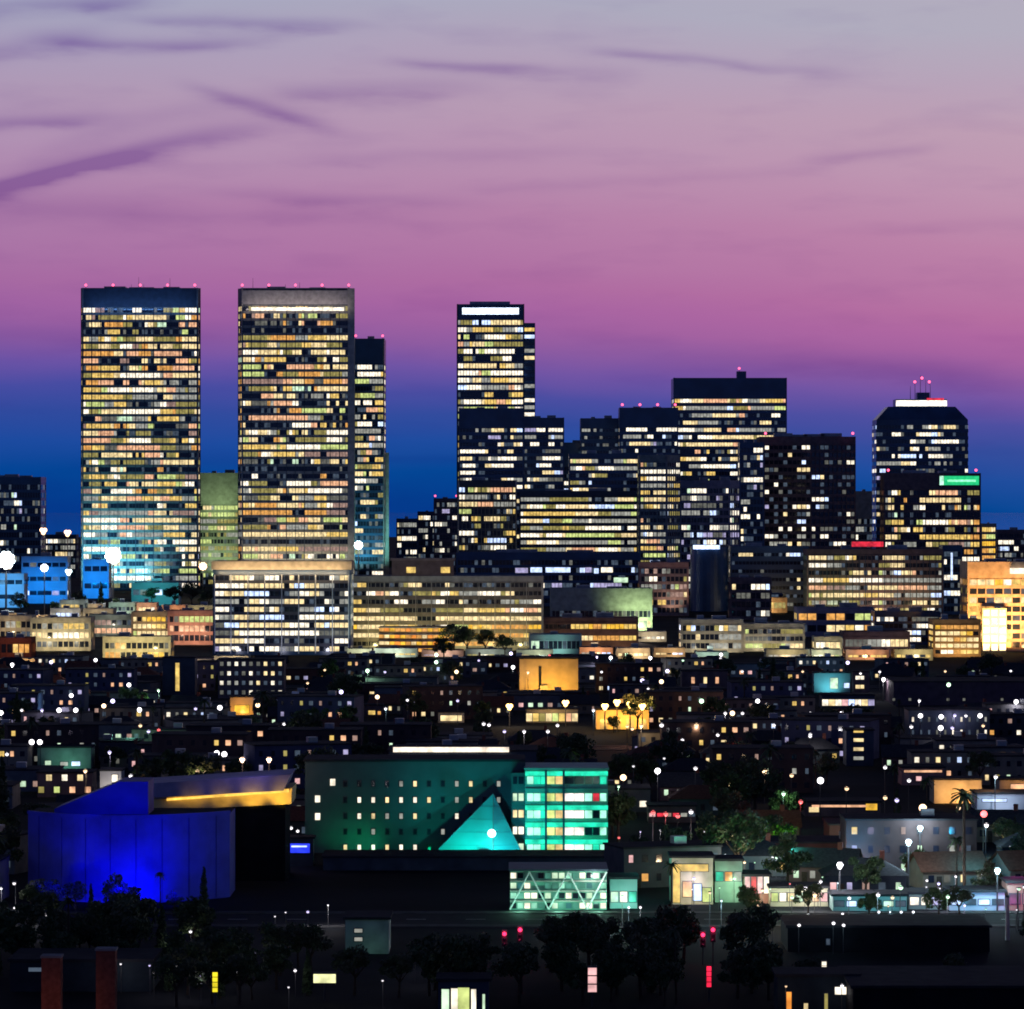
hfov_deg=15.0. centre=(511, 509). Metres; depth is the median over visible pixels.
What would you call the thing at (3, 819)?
leafy tree
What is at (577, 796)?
window
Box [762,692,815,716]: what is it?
flat roofed flats
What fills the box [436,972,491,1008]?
entrance canopy
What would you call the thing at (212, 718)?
flat roofed flats
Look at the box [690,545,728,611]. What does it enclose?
blank drum tower
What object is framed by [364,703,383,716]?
amber cottage
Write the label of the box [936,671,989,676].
flat roofed flats
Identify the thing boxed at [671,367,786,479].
flat topped tower
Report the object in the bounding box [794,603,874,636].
building
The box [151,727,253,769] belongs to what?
three storey flats
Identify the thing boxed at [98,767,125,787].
white gable house
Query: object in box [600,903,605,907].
window
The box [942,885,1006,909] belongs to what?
blue washed shop
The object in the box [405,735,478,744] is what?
flat roofed flats
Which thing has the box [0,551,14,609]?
floodlight mast
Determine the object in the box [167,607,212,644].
pink apartment house
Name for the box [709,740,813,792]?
three storey flats
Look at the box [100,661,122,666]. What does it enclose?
hipped house
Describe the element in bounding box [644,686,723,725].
three storey flats
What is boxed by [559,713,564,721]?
window
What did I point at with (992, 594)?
orange floodlit hotel
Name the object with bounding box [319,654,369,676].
flat roofed flats
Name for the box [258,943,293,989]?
leafy tree
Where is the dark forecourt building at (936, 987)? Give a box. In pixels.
[837,966,1023,1008]
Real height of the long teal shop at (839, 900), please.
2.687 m
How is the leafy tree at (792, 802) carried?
on the ground
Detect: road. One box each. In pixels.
[18,914,1022,923]
[286,686,884,686]
[588,747,631,748]
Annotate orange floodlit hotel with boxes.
[960,558,1023,651]
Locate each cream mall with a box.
[679,615,742,651]
[743,617,804,650]
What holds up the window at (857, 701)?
in the storefront strip
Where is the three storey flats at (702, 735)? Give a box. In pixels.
[659,715,752,757]
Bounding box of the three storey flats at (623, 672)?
[594,659,663,692]
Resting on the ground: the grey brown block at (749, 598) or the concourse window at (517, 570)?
the grey brown block at (749, 598)
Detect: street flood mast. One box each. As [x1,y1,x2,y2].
[837,862,842,890]
[905,839,911,886]
[917,825,922,849]
[995,867,1000,910]
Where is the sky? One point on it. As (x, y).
(826, 197)
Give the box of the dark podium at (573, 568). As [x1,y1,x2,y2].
[456,549,639,605]
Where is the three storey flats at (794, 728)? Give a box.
[780,714,879,759]
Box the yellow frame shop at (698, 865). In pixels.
[668,851,714,903]
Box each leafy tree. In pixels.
[0,725,4,742]
[0,814,16,828]
[0,825,24,861]
[0,911,36,954]
[6,698,35,717]
[9,592,29,612]
[18,883,43,903]
[28,878,44,893]
[30,889,59,914]
[38,715,58,721]
[41,879,68,897]
[49,601,59,607]
[63,881,86,908]
[70,591,86,598]
[80,900,103,923]
[97,898,147,940]
[99,893,139,922]
[101,872,130,896]
[104,746,126,766]
[108,897,160,937]
[109,891,136,930]
[114,915,154,945]
[118,686,138,698]
[120,886,140,897]
[128,763,154,776]
[132,771,149,776]
[137,692,148,698]
[142,587,159,601]
[151,954,199,1006]
[156,749,192,775]
[160,930,187,956]
[163,585,182,599]
[165,889,183,908]
[168,939,212,994]
[172,905,216,938]
[175,753,221,775]
[175,895,210,932]
[182,581,204,603]
[184,940,223,988]
[187,770,209,774]
[190,960,229,1003]
[198,588,212,603]
[209,926,251,982]
[212,932,258,989]
[221,953,259,1003]
[224,757,252,772]
[239,965,269,999]
[249,715,259,722]
[256,696,277,722]
[258,922,302,975]
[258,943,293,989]
[285,709,325,726]
[285,921,311,967]
[292,744,337,774]
[296,923,333,970]
[306,707,329,717]
[317,658,338,676]
[326,671,355,693]
[330,944,370,994]
[335,704,359,721]
[344,675,363,693]
[378,952,412,997]
[399,689,427,720]
[406,931,458,989]
[406,945,447,995]
[410,656,423,661]
[418,952,452,998]
[429,935,482,971]
[432,637,453,657]
[439,623,464,649]
[439,660,463,680]
[451,625,478,648]
[472,700,490,713]
[473,710,494,723]
[473,721,491,731]
[476,629,494,647]
[477,931,501,961]
[488,941,537,1005]
[493,633,515,654]
[501,941,539,992]
[520,729,532,744]
[533,925,572,956]
[535,915,568,971]
[536,744,556,761]
[541,940,578,990]
[554,732,580,746]
[556,734,595,758]
[562,911,585,950]
[566,913,612,965]
[580,914,622,941]
[597,962,626,1001]
[600,952,629,994]
[606,715,620,732]
[608,753,637,783]
[608,791,637,841]
[608,805,628,837]
[612,932,669,999]
[615,652,633,661]
[617,916,662,949]
[621,692,656,731]
[629,835,649,841]
[634,759,665,793]
[644,961,685,1005]
[646,903,697,959]
[647,932,685,989]
[649,728,694,762]
[660,826,693,840]
[669,667,681,683]
[671,914,701,961]
[675,904,695,942]
[695,816,717,834]
[696,808,741,843]
[699,760,733,784]
[701,696,730,711]
[702,808,771,855]
[709,771,756,803]
[709,787,733,811]
[713,658,734,669]
[717,949,760,998]
[718,790,753,812]
[718,913,768,949]
[723,739,750,743]
[725,901,781,944]
[727,665,736,677]
[727,945,768,993]
[729,758,784,809]
[732,754,767,783]
[736,885,760,912]
[746,702,776,716]
[750,952,782,999]
[752,814,783,832]
[755,939,783,957]
[757,657,775,667]
[761,739,795,743]
[761,830,813,881]
[765,822,796,834]
[768,669,787,679]
[769,788,806,811]
[779,676,793,679]
[792,883,823,913]
[792,956,820,966]
[813,750,839,784]
[841,703,872,711]
[848,856,884,888]
[857,892,882,914]
[899,847,927,864]
[908,661,920,673]
[921,887,954,914]
[942,952,966,965]
[948,885,974,914]
[964,751,997,776]
[970,859,1003,884]
[976,652,1003,675]
[990,817,1023,838]
[1009,829,1023,849]
[1018,920,1023,935]
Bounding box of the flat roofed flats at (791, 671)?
[755,666,808,690]
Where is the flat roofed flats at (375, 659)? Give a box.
[333,652,381,674]
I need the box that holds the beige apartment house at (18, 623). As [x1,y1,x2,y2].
[0,610,35,635]
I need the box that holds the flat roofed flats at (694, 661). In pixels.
[660,654,712,676]
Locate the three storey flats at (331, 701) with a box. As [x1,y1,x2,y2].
[277,691,364,723]
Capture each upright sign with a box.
[212,971,217,1006]
[587,966,596,1006]
[706,965,711,1001]
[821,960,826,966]
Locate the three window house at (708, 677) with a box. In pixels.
[680,669,727,686]
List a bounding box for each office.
[0,611,26,614]
[0,653,36,661]
[28,610,49,615]
[50,605,83,615]
[60,598,87,607]
[83,605,115,615]
[88,602,104,607]
[109,599,137,613]
[122,654,161,657]
[137,599,158,610]
[152,605,169,610]
[162,600,187,609]
[188,602,212,609]
[197,657,213,659]
[211,560,354,654]
[214,649,250,659]
[303,754,524,852]
[347,646,372,652]
[374,645,417,656]
[422,649,463,656]
[465,646,511,655]
[516,646,552,655]
[579,642,612,653]
[615,643,649,658]
[638,628,665,641]
[652,644,684,656]
[694,646,728,657]
[764,645,809,656]
[772,597,786,612]
[803,541,942,615]
[809,647,840,655]
[843,645,888,659]
[891,644,932,659]
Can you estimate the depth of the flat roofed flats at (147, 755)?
874.85 m
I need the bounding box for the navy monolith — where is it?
[728,543,808,610]
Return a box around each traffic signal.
[502,930,506,948]
[518,926,522,941]
[700,931,705,964]
[710,926,715,964]
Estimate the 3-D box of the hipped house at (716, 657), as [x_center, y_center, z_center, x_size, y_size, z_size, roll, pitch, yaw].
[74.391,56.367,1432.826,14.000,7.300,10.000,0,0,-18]
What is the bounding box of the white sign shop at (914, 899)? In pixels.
[903,887,942,908]
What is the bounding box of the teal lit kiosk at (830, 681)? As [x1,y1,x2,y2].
[811,671,850,691]
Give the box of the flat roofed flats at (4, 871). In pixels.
[0,854,10,900]
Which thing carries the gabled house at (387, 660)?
on the ground
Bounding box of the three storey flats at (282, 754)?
[243,737,352,788]
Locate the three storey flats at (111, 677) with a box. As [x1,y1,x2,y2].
[65,664,137,689]
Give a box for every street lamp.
[12,881,15,904]
[29,739,33,764]
[37,740,41,764]
[294,969,296,996]
[375,695,378,720]
[381,979,383,1006]
[456,699,458,724]
[592,709,594,735]
[620,775,625,796]
[621,895,623,926]
[639,724,642,746]
[651,810,654,840]
[655,768,659,801]
[689,810,692,837]
[692,877,694,904]
[708,891,711,928]
[798,924,800,953]
[813,893,816,914]
[817,777,823,817]
[840,984,843,1008]
[842,924,844,953]
[845,787,848,812]
[876,893,879,914]
[883,766,886,795]
[899,885,902,914]
[907,779,910,812]
[978,714,981,732]
[981,811,986,852]
[984,823,988,857]
[1016,887,1017,928]
[1017,887,1020,931]
[1022,885,1023,928]
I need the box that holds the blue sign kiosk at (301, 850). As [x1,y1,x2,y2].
[290,835,315,865]
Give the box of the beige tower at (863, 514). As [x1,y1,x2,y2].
[856,489,871,548]
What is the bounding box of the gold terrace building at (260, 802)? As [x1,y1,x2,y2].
[154,769,295,880]
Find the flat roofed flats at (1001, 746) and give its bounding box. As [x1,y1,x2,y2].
[950,740,1023,751]
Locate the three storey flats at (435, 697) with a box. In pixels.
[402,681,483,719]
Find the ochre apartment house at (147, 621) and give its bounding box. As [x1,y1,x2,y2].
[131,607,166,634]
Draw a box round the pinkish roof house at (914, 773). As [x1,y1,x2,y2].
[896,764,945,784]
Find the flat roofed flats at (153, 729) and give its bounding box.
[131,723,185,740]
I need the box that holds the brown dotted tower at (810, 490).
[756,432,855,548]
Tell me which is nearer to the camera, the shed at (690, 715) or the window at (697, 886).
the window at (697, 886)
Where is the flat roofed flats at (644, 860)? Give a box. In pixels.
[603,835,722,887]
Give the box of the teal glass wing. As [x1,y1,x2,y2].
[511,762,608,849]
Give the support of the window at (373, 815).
in the dark green office at (394, 801)
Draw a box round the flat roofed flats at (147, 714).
[99,702,164,725]
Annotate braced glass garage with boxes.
[509,862,607,909]
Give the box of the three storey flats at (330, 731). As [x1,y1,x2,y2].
[267,723,363,746]
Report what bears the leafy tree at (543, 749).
on the ground
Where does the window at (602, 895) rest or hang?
in the braced glass garage
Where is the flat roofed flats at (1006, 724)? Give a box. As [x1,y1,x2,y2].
[990,708,1023,736]
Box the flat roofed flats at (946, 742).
[932,733,1008,748]
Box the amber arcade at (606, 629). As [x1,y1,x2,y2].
[544,612,637,646]
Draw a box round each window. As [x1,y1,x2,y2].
[20,781,25,786]
[28,967,40,971]
[38,786,44,792]
[45,760,50,764]
[46,774,51,780]
[54,786,59,792]
[61,774,67,780]
[69,786,75,792]
[71,761,80,765]
[77,774,82,780]
[86,786,90,792]
[111,774,117,781]
[175,663,179,690]
[234,705,249,713]
[270,765,275,769]
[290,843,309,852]
[315,796,319,801]
[315,813,319,819]
[330,779,334,785]
[343,780,347,786]
[343,796,347,802]
[343,813,347,819]
[343,828,347,834]
[343,844,347,849]
[354,928,362,932]
[354,937,362,941]
[357,780,361,786]
[357,796,361,802]
[357,813,361,819]
[357,828,361,834]
[357,844,361,849]
[368,710,375,714]
[371,780,375,786]
[371,796,375,802]
[371,813,375,819]
[371,828,375,834]
[371,844,375,849]
[385,780,389,786]
[385,796,389,802]
[385,813,389,819]
[385,828,389,834]
[385,844,389,849]
[440,715,461,720]
[441,988,449,1008]
[450,988,457,1008]
[457,987,469,1008]
[468,780,472,786]
[468,796,472,802]
[470,988,476,1008]
[482,780,486,786]
[482,993,485,1008]
[496,780,500,786]
[496,796,500,802]
[515,568,527,572]
[524,883,529,887]
[524,893,529,897]
[524,903,529,907]
[526,713,532,721]
[527,776,532,783]
[527,793,532,800]
[527,810,532,817]
[527,828,532,834]
[527,845,532,849]
[530,567,541,572]
[531,893,536,897]
[531,903,536,907]
[532,713,538,721]
[534,776,539,783]
[534,793,539,800]
[534,810,539,817]
[534,828,539,834]
[534,845,539,849]
[538,873,543,877]
[538,903,543,907]
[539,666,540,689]
[539,713,545,721]
[541,776,544,783]
[541,793,544,800]
[541,810,544,817]
[545,567,570,572]
[545,873,550,877]
[545,883,550,887]
[545,893,550,897]
[546,713,551,721]
[547,776,554,783]
[547,793,554,800]
[547,810,554,817]
[547,828,554,834]
[547,845,554,849]
[552,713,558,721]
[552,873,557,877]
[552,883,557,887]
[556,776,562,783]
[556,793,562,800]
[556,810,562,817]
[556,828,562,834]
[556,845,562,849]
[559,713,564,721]
[559,893,564,897]
[559,903,564,907]
[565,776,573,783]
[565,793,573,800]
[565,810,573,817]
[565,828,573,834]
[565,845,573,849]
[566,713,571,721]
[572,713,577,721]
[574,776,583,783]
[574,793,583,800]
[574,810,583,817]
[574,828,583,834]
[574,845,583,849]
[585,567,591,572]
[585,776,591,783]
[585,793,591,800]
[585,810,591,817]
[585,828,591,834]
[585,845,591,849]
[593,776,598,783]
[593,793,598,800]
[593,810,598,817]
[593,828,598,834]
[593,845,598,849]
[593,873,598,877]
[593,903,598,907]
[594,568,598,573]
[600,776,605,783]
[600,793,605,800]
[600,810,605,817]
[600,828,605,834]
[600,893,605,897]
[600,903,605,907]
[601,567,612,572]
[610,891,618,902]
[614,577,627,582]
[619,891,627,902]
[628,891,636,902]
[629,855,632,862]
[640,801,645,806]
[642,855,647,861]
[642,874,647,880]
[656,854,661,861]
[657,873,660,880]
[672,864,680,902]
[676,864,708,871]
[680,813,687,816]
[682,881,691,896]
[692,883,701,900]
[702,887,711,902]
[715,871,723,881]
[724,871,732,881]
[729,754,733,759]
[734,871,741,881]
[744,876,750,887]
[749,862,753,869]
[751,876,756,892]
[757,876,762,893]
[763,876,768,893]
[771,892,778,901]
[779,892,786,901]
[786,991,791,1008]
[787,892,794,901]
[792,754,796,759]
[794,871,798,877]
[803,1002,808,1008]
[809,807,818,812]
[810,871,814,877]
[811,804,872,807]
[812,892,819,901]
[821,892,827,901]
[822,699,828,705]
[824,993,828,1008]
[826,938,830,944]
[829,699,834,705]
[830,678,837,688]
[830,882,835,888]
[834,900,844,906]
[834,986,845,994]
[835,699,841,705]
[842,699,847,705]
[844,683,849,687]
[846,900,856,906]
[847,882,851,888]
[848,699,854,705]
[852,827,856,833]
[853,738,863,741]
[853,747,863,750]
[853,756,863,759]
[855,676,863,679]
[855,685,863,688]
[855,699,860,705]
[861,699,867,705]
[865,803,877,810]
[868,699,874,705]
[868,827,873,833]
[868,845,872,852]
[879,882,884,888]
[883,900,893,906]
[884,827,889,833]
[884,845,889,852]
[895,900,905,906]
[900,845,906,852]
[901,827,905,833]
[904,770,941,772]
[909,897,918,905]
[928,875,933,882]
[933,827,938,833]
[933,845,938,851]
[944,875,949,881]
[949,827,954,833]
[964,899,975,904]
[966,827,971,833]
[978,899,989,904]
[982,798,1006,801]
[992,899,1003,904]
[1009,893,1020,904]
[1010,784,1023,788]
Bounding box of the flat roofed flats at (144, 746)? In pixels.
[137,741,151,751]
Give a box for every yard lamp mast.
[506,704,512,726]
[562,700,568,726]
[601,704,607,731]
[614,700,620,731]
[627,702,633,731]
[639,704,645,728]
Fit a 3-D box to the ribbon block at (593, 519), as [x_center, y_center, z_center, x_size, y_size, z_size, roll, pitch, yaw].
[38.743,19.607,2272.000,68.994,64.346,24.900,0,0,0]
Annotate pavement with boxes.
[16,911,1022,926]
[286,685,884,687]
[588,746,631,749]
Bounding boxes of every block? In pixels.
[0,474,45,572]
[46,532,78,577]
[83,558,111,597]
[131,578,180,604]
[162,656,197,694]
[201,470,237,586]
[217,658,286,697]
[396,516,416,557]
[417,510,433,557]
[434,495,456,573]
[458,477,516,551]
[519,488,636,551]
[519,656,578,689]
[564,440,579,488]
[568,450,639,490]
[580,415,617,452]
[618,403,677,454]
[638,558,688,615]
[681,477,739,598]
[728,575,771,619]
[737,439,763,545]
[842,727,874,765]
[880,469,980,560]
[903,707,990,734]
[939,545,961,614]
[981,522,995,560]
[996,527,1023,560]
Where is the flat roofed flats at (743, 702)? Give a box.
[723,694,779,708]
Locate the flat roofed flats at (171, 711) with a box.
[163,702,230,725]
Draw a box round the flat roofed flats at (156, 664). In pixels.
[118,655,162,674]
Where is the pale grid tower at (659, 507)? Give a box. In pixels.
[637,454,680,561]
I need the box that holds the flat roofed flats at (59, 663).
[37,652,89,673]
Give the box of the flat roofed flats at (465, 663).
[423,655,471,676]
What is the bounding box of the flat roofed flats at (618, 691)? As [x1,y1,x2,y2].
[608,680,664,705]
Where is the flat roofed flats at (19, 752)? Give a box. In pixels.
[0,739,33,764]
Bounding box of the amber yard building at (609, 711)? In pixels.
[594,706,649,728]
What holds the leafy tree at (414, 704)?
on the ground
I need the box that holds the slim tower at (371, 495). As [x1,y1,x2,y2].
[355,335,388,574]
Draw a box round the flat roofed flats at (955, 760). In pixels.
[906,745,984,775]
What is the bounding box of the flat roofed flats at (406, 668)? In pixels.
[374,661,424,674]
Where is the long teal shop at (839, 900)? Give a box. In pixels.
[827,889,908,910]
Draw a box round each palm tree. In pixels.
[0,831,9,850]
[23,716,39,739]
[57,896,78,933]
[148,705,156,725]
[155,872,166,904]
[196,697,212,722]
[253,690,272,722]
[649,682,660,688]
[657,824,672,840]
[661,861,681,909]
[745,731,757,743]
[759,743,781,808]
[813,749,821,786]
[887,764,901,805]
[918,777,934,807]
[948,836,962,884]
[949,788,978,884]
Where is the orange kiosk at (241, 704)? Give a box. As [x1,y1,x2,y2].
[229,695,254,714]
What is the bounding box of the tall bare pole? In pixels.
[1005,895,1009,939]
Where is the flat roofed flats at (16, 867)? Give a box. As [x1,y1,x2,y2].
[0,824,27,873]
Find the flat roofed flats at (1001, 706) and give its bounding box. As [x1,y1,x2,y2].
[981,699,1023,711]
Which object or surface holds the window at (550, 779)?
in the teal glass wing
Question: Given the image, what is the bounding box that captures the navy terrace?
[870,606,939,644]
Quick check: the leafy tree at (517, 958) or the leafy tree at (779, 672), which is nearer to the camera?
the leafy tree at (517, 958)
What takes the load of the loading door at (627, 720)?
in the amber yard building at (609, 711)
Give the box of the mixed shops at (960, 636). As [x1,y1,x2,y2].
[928,614,980,656]
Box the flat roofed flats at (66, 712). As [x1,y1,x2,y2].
[20,707,93,721]
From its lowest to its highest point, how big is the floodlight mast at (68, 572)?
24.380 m
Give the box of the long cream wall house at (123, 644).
[103,632,173,657]
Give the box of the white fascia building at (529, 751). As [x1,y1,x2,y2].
[387,745,537,761]
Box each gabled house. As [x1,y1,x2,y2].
[17,662,53,672]
[56,794,84,801]
[64,658,100,676]
[98,739,137,767]
[114,695,153,701]
[129,699,165,706]
[137,672,162,692]
[169,692,211,700]
[252,700,276,720]
[255,653,288,666]
[267,707,277,722]
[309,662,343,666]
[320,715,350,726]
[326,671,362,691]
[368,691,401,713]
[382,653,392,663]
[478,735,497,744]
[482,682,493,689]
[483,693,513,715]
[536,747,584,759]
[544,754,597,761]
[560,691,599,713]
[578,653,606,661]
[607,763,637,783]
[639,674,675,686]
[656,767,703,799]
[738,804,801,838]
[742,675,771,679]
[789,842,862,881]
[880,664,916,683]
[880,740,930,769]
[888,712,901,737]
[904,845,986,888]
[928,776,982,802]
[966,660,984,674]
[969,654,1002,659]
[969,804,1023,841]
[979,662,1015,675]
[987,850,1023,885]
[998,660,1023,666]
[1004,733,1023,743]
[1013,814,1023,826]
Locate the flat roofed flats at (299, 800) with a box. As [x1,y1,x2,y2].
[290,795,304,805]
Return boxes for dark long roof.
[779,915,991,951]
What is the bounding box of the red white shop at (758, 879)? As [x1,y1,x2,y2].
[742,870,771,902]
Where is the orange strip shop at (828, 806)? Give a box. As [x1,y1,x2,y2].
[802,797,881,816]
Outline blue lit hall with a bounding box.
[21,552,70,602]
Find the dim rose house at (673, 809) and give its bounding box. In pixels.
[646,802,696,822]
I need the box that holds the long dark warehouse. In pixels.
[884,677,1023,704]
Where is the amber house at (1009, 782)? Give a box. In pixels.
[995,776,1023,788]
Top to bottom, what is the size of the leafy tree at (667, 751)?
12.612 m
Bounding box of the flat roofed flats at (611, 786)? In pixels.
[608,781,615,806]
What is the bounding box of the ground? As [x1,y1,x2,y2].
[0,537,1023,1008]
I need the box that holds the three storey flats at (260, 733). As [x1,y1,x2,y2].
[185,719,280,741]
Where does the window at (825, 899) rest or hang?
in the cream front shop at (778, 893)
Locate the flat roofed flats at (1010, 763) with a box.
[976,748,1023,784]
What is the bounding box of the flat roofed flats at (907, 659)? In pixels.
[874,655,928,676]
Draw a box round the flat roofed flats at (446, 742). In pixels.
[396,740,470,744]
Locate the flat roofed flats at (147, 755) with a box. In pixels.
[127,748,207,776]
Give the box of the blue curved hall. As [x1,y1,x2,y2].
[27,777,234,902]
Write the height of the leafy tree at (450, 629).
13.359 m
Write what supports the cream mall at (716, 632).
on the ground
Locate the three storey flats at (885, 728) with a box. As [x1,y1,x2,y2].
[797,709,891,753]
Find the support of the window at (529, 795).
in the teal glass wing
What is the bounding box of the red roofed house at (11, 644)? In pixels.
[0,632,35,657]
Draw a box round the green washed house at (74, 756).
[36,744,95,768]
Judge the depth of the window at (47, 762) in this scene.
928.62 m
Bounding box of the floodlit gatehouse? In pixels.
[771,967,860,1008]
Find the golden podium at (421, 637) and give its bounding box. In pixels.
[378,626,454,654]
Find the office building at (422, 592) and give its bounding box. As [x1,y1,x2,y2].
[353,558,543,649]
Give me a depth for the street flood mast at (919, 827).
653.88 m
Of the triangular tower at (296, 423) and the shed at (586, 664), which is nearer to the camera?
the shed at (586, 664)
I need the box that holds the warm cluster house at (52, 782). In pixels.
[36,769,97,796]
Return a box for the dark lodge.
[7,948,161,991]
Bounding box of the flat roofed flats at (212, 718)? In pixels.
[165,714,238,725]
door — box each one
[600,719,607,728]
[626,719,633,728]
[637,875,640,887]
[639,719,646,728]
[802,872,806,881]
[937,876,941,888]
[988,831,991,841]
[990,776,993,784]
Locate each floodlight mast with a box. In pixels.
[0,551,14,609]
[40,528,46,551]
[40,564,47,613]
[64,530,70,555]
[65,569,71,598]
[105,548,120,600]
[199,562,206,590]
[354,541,362,574]
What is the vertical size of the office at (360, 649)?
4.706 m
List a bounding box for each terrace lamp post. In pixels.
[240,757,244,771]
[266,757,271,769]
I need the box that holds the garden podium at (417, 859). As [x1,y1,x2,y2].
[321,850,603,869]
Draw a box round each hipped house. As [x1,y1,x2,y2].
[0,654,25,666]
[0,661,10,667]
[11,659,40,667]
[53,671,65,682]
[89,692,112,715]
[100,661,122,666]
[101,712,137,720]
[137,664,159,674]
[273,720,303,726]
[290,806,304,834]
[303,674,343,691]
[305,682,339,693]
[386,715,412,721]
[463,652,489,671]
[475,677,510,692]
[489,670,518,689]
[506,725,554,744]
[529,732,567,746]
[622,742,677,771]
[642,735,694,757]
[662,753,708,771]
[666,779,717,815]
[698,737,741,761]
[700,664,729,679]
[705,652,733,666]
[721,832,787,875]
[752,726,780,743]
[763,661,794,668]
[794,733,840,762]
[795,662,823,682]
[818,850,908,896]
[870,660,902,680]
[923,732,964,748]
[957,699,985,706]
[993,831,1023,850]
[1000,667,1023,676]
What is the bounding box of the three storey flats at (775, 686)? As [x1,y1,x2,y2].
[726,677,804,697]
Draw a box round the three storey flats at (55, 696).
[9,680,89,710]
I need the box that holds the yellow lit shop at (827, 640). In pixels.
[812,633,841,655]
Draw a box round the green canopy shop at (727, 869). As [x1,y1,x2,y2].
[713,855,743,901]
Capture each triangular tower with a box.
[81,284,200,590]
[238,283,354,574]
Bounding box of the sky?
[0,0,1023,512]
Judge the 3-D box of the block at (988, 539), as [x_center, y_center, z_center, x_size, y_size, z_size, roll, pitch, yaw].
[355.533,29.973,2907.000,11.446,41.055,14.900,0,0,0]
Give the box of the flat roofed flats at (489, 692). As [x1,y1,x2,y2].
[483,690,497,695]
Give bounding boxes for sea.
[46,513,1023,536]
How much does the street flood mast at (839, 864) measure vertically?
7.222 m
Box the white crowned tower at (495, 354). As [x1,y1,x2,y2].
[457,301,534,551]
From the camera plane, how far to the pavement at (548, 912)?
596.01 m
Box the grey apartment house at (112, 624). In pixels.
[90,611,130,636]
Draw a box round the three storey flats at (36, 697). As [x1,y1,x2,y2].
[0,688,43,721]
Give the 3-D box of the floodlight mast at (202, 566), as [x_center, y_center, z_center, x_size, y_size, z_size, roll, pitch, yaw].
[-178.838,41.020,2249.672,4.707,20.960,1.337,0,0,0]
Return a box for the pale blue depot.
[970,789,1023,808]
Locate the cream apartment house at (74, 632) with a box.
[30,613,94,650]
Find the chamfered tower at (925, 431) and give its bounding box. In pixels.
[872,376,967,548]
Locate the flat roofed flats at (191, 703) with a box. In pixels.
[165,697,227,706]
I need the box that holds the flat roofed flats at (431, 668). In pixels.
[410,659,455,682]
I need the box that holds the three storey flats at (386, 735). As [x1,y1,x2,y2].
[339,718,432,753]
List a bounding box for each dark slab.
[459,406,523,548]
[524,415,563,490]
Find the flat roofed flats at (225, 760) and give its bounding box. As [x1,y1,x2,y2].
[161,752,238,776]
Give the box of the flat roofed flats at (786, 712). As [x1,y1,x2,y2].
[732,705,796,716]
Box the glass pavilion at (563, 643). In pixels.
[529,631,581,653]
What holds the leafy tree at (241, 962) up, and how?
on the ground
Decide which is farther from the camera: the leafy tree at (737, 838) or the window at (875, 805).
the window at (875, 805)
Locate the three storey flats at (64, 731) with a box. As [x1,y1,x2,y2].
[4,718,99,764]
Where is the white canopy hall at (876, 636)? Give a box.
[839,625,909,655]
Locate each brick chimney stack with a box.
[40,954,63,1008]
[95,947,117,1008]
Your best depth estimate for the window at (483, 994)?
474.87 m
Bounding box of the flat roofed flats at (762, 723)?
[729,713,788,732]
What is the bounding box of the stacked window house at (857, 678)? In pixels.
[851,670,869,692]
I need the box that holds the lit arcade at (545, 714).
[525,707,578,722]
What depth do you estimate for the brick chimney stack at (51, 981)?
476.80 m
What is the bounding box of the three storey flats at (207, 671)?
[197,657,242,690]
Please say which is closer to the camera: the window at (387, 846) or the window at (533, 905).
the window at (533, 905)
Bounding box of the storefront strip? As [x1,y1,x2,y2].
[818,693,875,707]
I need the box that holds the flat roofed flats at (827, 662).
[795,653,844,670]
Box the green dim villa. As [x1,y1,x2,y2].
[343,910,392,953]
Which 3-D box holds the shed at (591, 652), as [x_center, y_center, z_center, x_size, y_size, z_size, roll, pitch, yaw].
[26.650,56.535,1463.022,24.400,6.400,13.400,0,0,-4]
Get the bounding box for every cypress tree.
[12,692,20,721]
[87,883,93,910]
[97,582,103,602]
[154,904,167,962]
[163,943,175,991]
[198,867,209,907]
[216,950,225,998]
[301,949,313,995]
[769,657,776,677]
[894,788,901,812]
[920,659,925,676]
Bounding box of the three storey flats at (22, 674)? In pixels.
[0,665,53,686]
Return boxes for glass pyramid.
[438,794,520,849]
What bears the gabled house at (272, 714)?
on the ground
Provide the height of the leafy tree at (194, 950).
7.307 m
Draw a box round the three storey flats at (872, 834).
[839,808,977,877]
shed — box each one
[0,571,27,607]
[0,719,9,728]
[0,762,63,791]
[0,781,20,808]
[36,802,65,807]
[70,718,151,737]
[90,687,161,701]
[91,655,136,665]
[99,734,144,760]
[106,699,164,704]
[137,680,161,689]
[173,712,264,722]
[246,691,298,699]
[249,688,327,693]
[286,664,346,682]
[330,651,395,663]
[358,679,432,698]
[365,673,438,683]
[374,682,426,693]
[419,657,487,673]
[432,734,499,744]
[437,728,492,737]
[477,653,541,669]
[497,690,564,709]
[508,687,585,693]
[550,651,616,655]
[578,662,594,666]
[578,667,594,681]
[591,654,617,661]
[608,780,650,811]
[631,733,636,748]
[664,684,726,690]
[676,709,731,718]
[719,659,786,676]
[756,831,839,847]
[760,654,805,658]
[770,659,794,667]
[823,818,839,834]
[893,731,992,744]
[935,673,1007,676]
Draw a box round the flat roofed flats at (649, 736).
[636,729,659,746]
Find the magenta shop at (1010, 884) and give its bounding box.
[1000,876,1023,909]
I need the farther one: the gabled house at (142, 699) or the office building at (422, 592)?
the office building at (422, 592)
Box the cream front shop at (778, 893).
[767,882,829,905]
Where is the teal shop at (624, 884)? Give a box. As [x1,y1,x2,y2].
[607,873,638,907]
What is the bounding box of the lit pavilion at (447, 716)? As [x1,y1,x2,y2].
[437,710,464,722]

